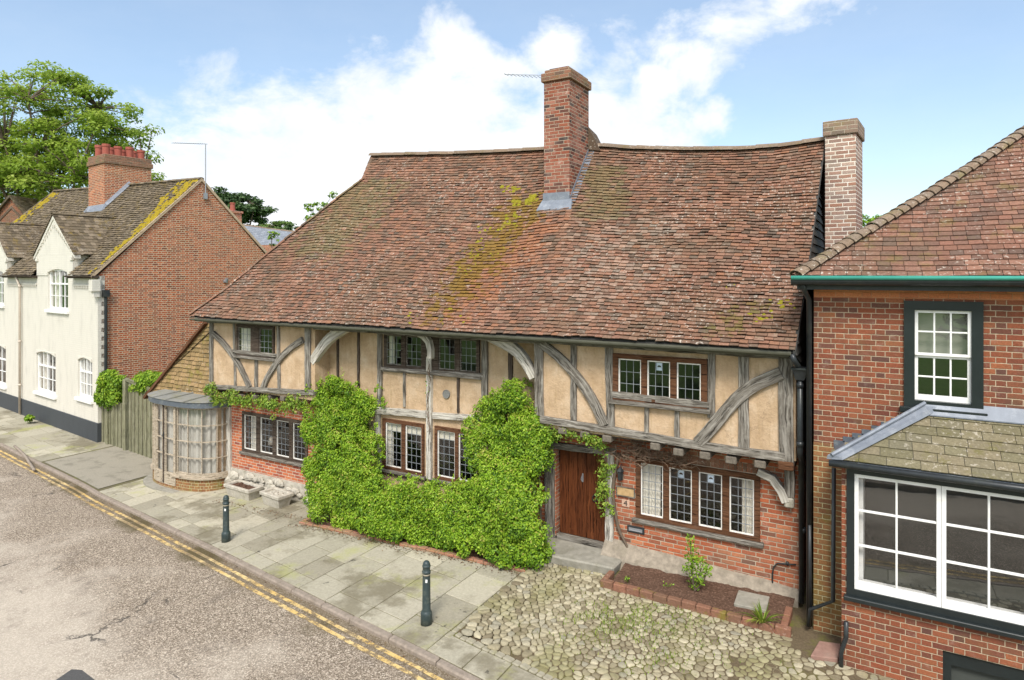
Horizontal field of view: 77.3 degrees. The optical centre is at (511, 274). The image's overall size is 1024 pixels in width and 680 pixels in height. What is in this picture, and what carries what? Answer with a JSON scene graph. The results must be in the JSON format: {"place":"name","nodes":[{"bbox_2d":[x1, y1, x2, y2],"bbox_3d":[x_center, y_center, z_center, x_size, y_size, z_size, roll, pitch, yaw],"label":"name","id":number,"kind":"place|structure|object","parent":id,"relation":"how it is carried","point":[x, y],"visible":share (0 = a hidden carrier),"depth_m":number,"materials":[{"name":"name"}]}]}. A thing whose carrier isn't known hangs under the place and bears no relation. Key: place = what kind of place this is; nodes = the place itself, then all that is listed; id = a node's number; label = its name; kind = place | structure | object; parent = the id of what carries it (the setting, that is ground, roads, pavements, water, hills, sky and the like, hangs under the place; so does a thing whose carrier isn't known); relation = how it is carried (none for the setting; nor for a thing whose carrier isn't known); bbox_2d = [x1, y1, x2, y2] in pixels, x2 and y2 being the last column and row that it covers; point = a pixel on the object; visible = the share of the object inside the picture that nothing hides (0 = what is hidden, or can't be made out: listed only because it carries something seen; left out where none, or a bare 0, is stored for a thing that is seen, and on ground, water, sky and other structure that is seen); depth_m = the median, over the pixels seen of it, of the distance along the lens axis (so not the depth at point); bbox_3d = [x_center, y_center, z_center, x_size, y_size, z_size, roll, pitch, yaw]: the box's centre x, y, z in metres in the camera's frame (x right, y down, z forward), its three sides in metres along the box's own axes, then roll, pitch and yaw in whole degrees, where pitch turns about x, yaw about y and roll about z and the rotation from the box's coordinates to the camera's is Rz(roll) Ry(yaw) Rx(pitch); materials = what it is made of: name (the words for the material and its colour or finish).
{"place":"outdoors","nodes":[
{"label":"outdoors","id":0,"kind":"place"},
{"bbox_2d":[46,446,152,488],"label":"driveway","id":1,"kind":"structure","parent":0,"point":[104,467],"depth_m":19.39,"materials":[{"name":"grey concrete"}]},
{"bbox_2d":[0,447,459,679],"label":"road","id":2,"kind":"structure","parent":0,"point":[94,593],"depth_m":10.49,"materials":[{"name":"grey asphalt"}]},
{"bbox_2d":[56,669,93,679],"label":"road patch","id":3,"kind":"object","parent":2,"relation":"on","point":[73,674],"visible":1,"depth_m":8.76,"materials":[{"name":"grey asphalt"}]},
{"bbox_2d":[0,454,424,679],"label":"yellow line","id":4,"kind":"object","parent":2,"relation":"on","point":[367,651],"visible":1,"depth_m":11.12,"materials":[{"name":"paint"}]},
{"bbox_2d":[0,450,443,679],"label":"yellow line","id":5,"kind":"object","parent":2,"relation":"on","point":[396,656],"visible":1,"depth_m":11.10,"materials":[{"name":"paint"}]},
{"bbox_2d":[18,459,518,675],"bbox_3d":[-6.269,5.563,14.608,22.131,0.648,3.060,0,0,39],"label":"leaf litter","id":6,"kind":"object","parent":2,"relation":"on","point":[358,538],"visible":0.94,"depth_m":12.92,"materials":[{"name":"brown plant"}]},
{"bbox_2d":[230,202,292,251],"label":"slate house","id":7,"kind":"structure","parent":0,"point":[259,234],"depth_m":41.48,"materials":[{"name":"grey tile"}]},
{"bbox_2d":[0,377,813,679],"bbox_3d":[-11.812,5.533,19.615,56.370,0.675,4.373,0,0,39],"label":"pavement","id":8,"kind":"structure","parent":0,"point":[451,609],"depth_m":12.07,"materials":[{"name":"grey concrete"}]},
{"bbox_2d":[13,445,35,470],"bbox_3d":[-15.439,5.800,20.285,0.133,0.080,3.757,0,0,-45],"label":"kerb rail","id":9,"kind":"object","parent":8,"relation":"on","point":[25,457],"visible":1,"depth_m":20.13,"materials":[{"name":"stone"}]},
{"bbox_2d":[24,414,35,422],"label":"weed","id":10,"kind":"object","parent":8,"relation":"on","point":[28,417],"visible":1,"depth_m":24.89,"materials":[{"name":"green plant"}]},
{"bbox_2d":[101,378,151,457],"bbox_3d":[-12.485,4.666,20.994,4.980,2.467,0.152,0,0,35],"label":"board fence","id":11,"kind":"object","parent":8,"relation":"on","point":[127,423],"visible":0.5,"depth_m":21.03,"materials":[{"name":"grey wood"}]},
{"bbox_2d":[93,369,129,410],"bbox_3d":[-13.973,4.520,22.172,2.538,2.626,1.016,0,0,30],"label":"ivy bush","id":12,"kind":"object","parent":11,"relation":"on","point":[108,388],"visible":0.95,"depth_m":21.64,"materials":[{"name":"green plant"}]},
{"bbox_2d":[127,369,161,395],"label":"ivy bush","id":13,"kind":"object","parent":11,"relation":"on","point":[147,378],"visible":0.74,"depth_m":20.58,"materials":[{"name":"green plant"}]},
{"bbox_2d":[221,495,230,542],"bbox_3d":[-5.949,5.089,13.312,0.176,0.987,0.176,0,0,30],"label":"bollard","id":14,"kind":"object","parent":8,"relation":"on","point":[226,535],"visible":1,"depth_m":13.26,"materials":[{"name":"grey metal"}]},
{"bbox_2d":[224,479,263,500],"bbox_3d":[-6.826,5.509,16.274,1.018,0.310,0.458,0,0,32],"label":"stone trough","id":15,"kind":"object","parent":8,"relation":"on","point":[243,489],"visible":1,"depth_m":16.14,"materials":[{"name":"stone"}]},
{"bbox_2d":[259,487,293,508],"bbox_3d":[-5.719,5.444,15.540,0.779,0.320,0.438,0,0,36],"label":"stone trough","id":16,"kind":"object","parent":8,"relation":"on","point":[276,497],"visible":1,"depth_m":15.42,"materials":[{"name":"stone"}]},
{"bbox_2d":[299,514,529,572],"bbox_3d":[-1.982,5.392,13.161,5.780,0.365,1.047,0,0,30],"label":"brick edging","id":17,"kind":"object","parent":8,"relation":"on","point":[403,544],"visible":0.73,"depth_m":12.60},
{"bbox_2d":[308,507,526,566],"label":"soil","id":18,"kind":"structure","parent":8,"relation":"on","point":[473,552],"depth_m":12.50,"materials":[{"name":"brown soil"}]},
{"bbox_2d":[297,371,387,533],"bbox_3d":[-3.797,3.875,14.173,3.091,3.474,1.354,0,0,30],"label":"climbing shrub","id":19,"kind":"object","parent":18,"relation":"in","point":[336,490],"visible":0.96,"depth_m":14.19,"materials":[{"name":"green plant"}]},
{"bbox_2d":[459,377,560,571],"bbox_3d":[-0.193,3.646,12.076,2.276,3.348,1.346,0,0,30],"label":"climbing shrub","id":20,"kind":"object","parent":18,"relation":"in","point":[503,516],"visible":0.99,"depth_m":11.82,"materials":[{"name":"green plant"}]},
{"bbox_2d":[421,560,431,626],"bbox_3d":[-1.295,4.826,9.683,0.176,0.987,0.176,0,0,30],"label":"bollard","id":21,"kind":"object","parent":8,"relation":"on","point":[426,616],"visible":1,"depth_m":9.63,"materials":[{"name":"grey metal"}]},
{"bbox_2d":[428,572,558,679],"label":"sett edging","id":22,"kind":"object","parent":8,"relation":"on","point":[499,654],"visible":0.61,"depth_m":8.98,"materials":[{"name":"stone"}]},
{"bbox_2d":[495,559,513,568],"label":"weed","id":23,"kind":"object","parent":8,"relation":"on","point":[500,566],"visible":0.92,"depth_m":11.38,"materials":[{"name":"green plant"}]},
{"bbox_2d":[458,561,893,679],"bbox_3d":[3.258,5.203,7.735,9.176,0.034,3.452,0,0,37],"label":"cobbles","id":24,"kind":"object","parent":8,"relation":"on","point":[546,602],"visible":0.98,"depth_m":9.17,"materials":[{"name":"beige stone"}]},
{"bbox_2d":[600,570,792,637],"bbox_3d":[2.886,5.171,10.179,2.938,0.183,0.693,0,0,30],"label":"brick edging","id":25,"kind":"object","parent":24,"relation":"on","point":[783,628],"visible":0.86,"depth_m":9.81,"materials":[{"name":"red brick"}]},
{"bbox_2d":[613,563,794,623],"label":"soil","id":26,"kind":"structure","parent":24,"relation":"on","point":[722,596],"depth_m":10.33,"materials":[{"name":"brown soil"}]},
{"bbox_2d":[682,533,712,590],"bbox_3d":[2.959,4.648,10.261,0.512,0.917,0.437,0,0,30],"label":"young shrub","id":27,"kind":"object","parent":26,"relation":"on","point":[695,585],"visible":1,"depth_m":10.23,"materials":[{"name":"green plant"}]},
{"bbox_2d":[734,590,769,612],"bbox_3d":[3.738,5.100,9.973,0.482,0.060,0.488,0,0,30],"label":"paving slab","id":28,"kind":"object","parent":26,"relation":"on","point":[745,599],"depth_m":9.95,"materials":[{"name":"grey stone"}]},
{"bbox_2d":[736,598,781,625],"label":"day lily","id":29,"kind":"object","parent":26,"relation":"on","point":[761,617],"visible":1,"depth_m":9.41,"materials":[{"name":"green plant"}]},
{"bbox_2d":[811,641,840,662],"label":"drain slab","id":30,"kind":"structure","parent":24,"relation":"on","point":[826,651],"depth_m":8.70,"materials":[{"name":"pink concrete"}]},
{"bbox_2d":[789,125,1023,679],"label":"brick shop house","id":31,"kind":"structure","parent":8,"relation":"on","point":[918,436],"depth_m":8.66,"materials":[{"name":"red brick"}]},
{"bbox_2d":[900,301,987,415],"bbox_3d":[5.781,1.122,8.607,0.973,1.520,0.255,0,0,30],"label":"window","id":32,"kind":"structure","parent":31,"relation":"in","point":[950,330],"depth_m":8.62,"materials":[{"name":"white paint"}]},
{"bbox_2d":[0,0,1023,229],"label":"sky","id":33,"kind":"structure","parent":0,"point":[289,101],"materials":[{"name":"blue"}]},
{"bbox_2d":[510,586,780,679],"bbox_3d":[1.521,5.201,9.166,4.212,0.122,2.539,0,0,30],"label":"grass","id":34,"kind":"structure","parent":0,"point":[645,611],"depth_m":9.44,"materials":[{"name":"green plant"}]},
{"bbox_3d":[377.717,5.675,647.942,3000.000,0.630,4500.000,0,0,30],"label":"ground","id":35,"kind":"structure","parent":0,"visible":0},
{"bbox_2d":[0,195,37,221],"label":"red gabled house","id":36,"kind":"structure","parent":35,"relation":"on","point":[12,208],"depth_m":47.00,"materials":[{"name":"brick"}]},
{"bbox_2d":[0,59,165,203],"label":"broadleaf tree","id":37,"kind":"object","parent":35,"relation":"on","point":[33,171],"visible":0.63,"depth_m":49.79,"materials":[{"name":"green plant"}]},
{"bbox_2d":[0,142,266,442],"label":"painted cottage","id":38,"kind":"structure","parent":35,"relation":"on","point":[122,264],"depth_m":24.76,"materials":[{"name":"beige brick"}]},
{"bbox_2d":[0,270,4,307],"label":"window","id":39,"kind":"structure","parent":38,"relation":"in","point":[2,305],"depth_m":28.31,"materials":[{"name":"white paint"}]},
{"bbox_2d":[0,345,6,389],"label":"window","id":40,"kind":"structure","parent":38,"relation":"in","point":[4,387],"depth_m":28.19,"materials":[{"name":"white paint"}]},
{"bbox_2d":[33,350,56,399],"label":"window","id":41,"kind":"structure","parent":38,"relation":"in","point":[46,355],"depth_m":25.18,"materials":[{"name":"white paint"}]},
{"bbox_2d":[44,269,68,313],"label":"window","id":42,"kind":"structure","parent":38,"relation":"in","point":[58,308],"depth_m":24.54,"materials":[{"name":"white paint"}]},
{"bbox_2d":[74,356,93,404],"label":"window","id":43,"kind":"structure","parent":38,"relation":"in","point":[87,370],"depth_m":22.91,"materials":[{"name":"white paint"}]},
{"bbox_2d":[0,443,480,679],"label":"kerb","id":44,"kind":"structure","parent":35,"relation":"on","point":[420,653],"depth_m":11.04,"materials":[{"name":"stone"}]},
{"bbox_2d":[211,186,278,225],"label":"dark pine","id":45,"kind":"object","parent":35,"relation":"on","point":[257,209],"visible":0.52,"depth_m":65.36,"materials":[{"name":"green plant"}]},
{"bbox_2d":[267,231,279,248],"bbox_3d":[-10.740,2.077,29.041,0.785,8.106,0.749,0,0,3],"label":"sapling","id":46,"kind":"object","parent":35,"relation":"on","point":[270,236],"visible":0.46,"depth_m":28.98,"materials":[{"name":"green plant"}]},
{"bbox_2d":[256,220,296,230],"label":"broadleaf tree","id":47,"kind":"object","parent":35,"relation":"on","point":[278,224],"visible":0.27,"depth_m":73.70,"materials":[{"name":"green plant"}]},
{"bbox_2d":[280,223,298,230],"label":"broadleaf tree","id":48,"kind":"object","parent":35,"relation":"on","point":[288,226],"visible":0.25,"depth_m":72.61,"materials":[{"name":"green plant"}]},
{"bbox_2d":[303,191,337,220],"bbox_3d":[-8.038,1.301,26.997,1.448,9.660,0.925,0,0,19],"label":"sapling","id":49,"kind":"object","parent":35,"relation":"on","point":[307,217],"visible":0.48,"depth_m":26.92,"materials":[{"name":"green plant"}]},
{"bbox_2d":[361,468,476,558],"bbox_3d":[-1.845,4.719,12.843,3.034,1.594,1.106,0,0,27],"label":"hedge","id":50,"kind":"object","parent":35,"relation":"on","point":[407,508],"visible":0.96,"depth_m":12.66,"materials":[{"name":"green plant"}]},
{"bbox_2d":[143,66,864,607],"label":"timber framed house","id":51,"kind":"structure","parent":35,"relation":"on","point":[577,274],"depth_m":12.79,"materials":[{"name":"paint"}]},
{"bbox_2d":[143,389,230,492],"bbox_3d":[-9.055,4.593,17.467,3.340,2.649,1.040,0,0,30],"label":"bow window","id":52,"kind":"structure","parent":51,"relation":"in","point":[185,441],"depth_m":17.05,"materials":[{"name":"wood"}]},
{"bbox_2d":[233,324,274,361],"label":"window","id":53,"kind":"structure","parent":51,"relation":"in","point":[248,337],"depth_m":15.93,"materials":[{"name":"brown wood"}]},
{"bbox_2d":[203,382,306,419],"bbox_3d":[-6.429,3.130,15.762,3.732,0.752,0.392,0,0,30],"label":"vine","id":54,"kind":"object","parent":51,"relation":"attached to","point":[272,404],"visible":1,"depth_m":15.71,"materials":[{"name":"green plant"}]},
{"bbox_2d":[239,411,307,467],"bbox_3d":[-6.029,4.163,16.268,2.572,1.125,0.196,0,0,30],"label":"window","id":55,"kind":"structure","parent":51,"relation":"in","point":[256,450],"depth_m":16.24,"materials":[{"name":"brown wood"}]},
{"bbox_2d":[379,418,425,479],"bbox_3d":[-2.392,3.838,14.149,1.287,1.195,0.199,0,0,30],"label":"window","id":56,"kind":"structure","parent":51,"relation":"in","point":[389,426],"depth_m":14.12,"materials":[{"name":"brown wood"}]},
{"bbox_2d":[425,361,430,433],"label":"timber post","id":57,"kind":"structure","parent":51,"relation":"attached to","point":[427,397],"depth_m":13.65,"materials":[{"name":"grey wood"}]},
{"bbox_2d":[380,334,480,379],"bbox_3d":[-1.755,1.728,13.777,2.683,0.855,0.197,0,0,30],"label":"window","id":58,"kind":"structure","parent":51,"relation":"in","point":[390,341],"depth_m":13.74,"materials":[{"name":"brown wood"}]},
{"bbox_2d":[431,426,481,489],"bbox_3d":[-1.140,3.838,13.391,1.287,1.195,0.150,0,0,30],"label":"window","id":59,"kind":"structure","parent":51,"relation":"in","point":[440,432],"depth_m":13.50,"materials":[{"name":"brown wood"}]},
{"bbox_2d":[539,423,616,517],"bbox_3d":[1.101,3.543,11.633,1.576,1.777,0.526,0,0,17],"label":"door creeper","id":60,"kind":"object","parent":51,"relation":"attached to","point":[602,487],"depth_m":11.53,"materials":[{"name":"green plant"}]},
{"bbox_2d":[560,450,604,541],"bbox_3d":[1.328,4.110,12.087,0.960,1.780,0.118,0,0,30],"label":"door","id":61,"kind":"structure","parent":51,"relation":"in","point":[580,515],"depth_m":12.09,"materials":[{"name":"brown wood"}]},
{"bbox_2d":[605,439,706,547],"bbox_3d":[2.436,4.094,11.123,1.903,2.397,0.302,0,0,30],"label":"dry creeper","id":62,"kind":"object","parent":51,"relation":"attached to","point":[643,457],"visible":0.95,"depth_m":11.26,"materials":[{"name":"plant"}]},
{"bbox_2d":[608,353,710,414],"bbox_3d":[2.465,1.818,10.769,1.738,0.875,0.150,0,0,30],"label":"window","id":63,"kind":"structure","parent":51,"relation":"in","point":[674,362],"depth_m":10.73,"materials":[{"name":"brown wood"}]},
{"bbox_2d":[632,457,763,547],"bbox_3d":[3.133,3.838,10.929,2.212,1.155,0.200,0,0,30],"label":"window","id":64,"kind":"structure","parent":51,"relation":"in","point":[648,478],"depth_m":10.87,"materials":[{"name":"brown wood"}]},
{"bbox_2d":[862,214,881,227],"bbox_3d":[19.020,1.146,33.939,2.552,8.716,2.281,0,0,30],"label":"broadleaf tree","id":65,"kind":"object","parent":35,"relation":"on","point":[867,219],"visible":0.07,"depth_m":33.85,"materials":[{"name":"green plant"}]}
]}

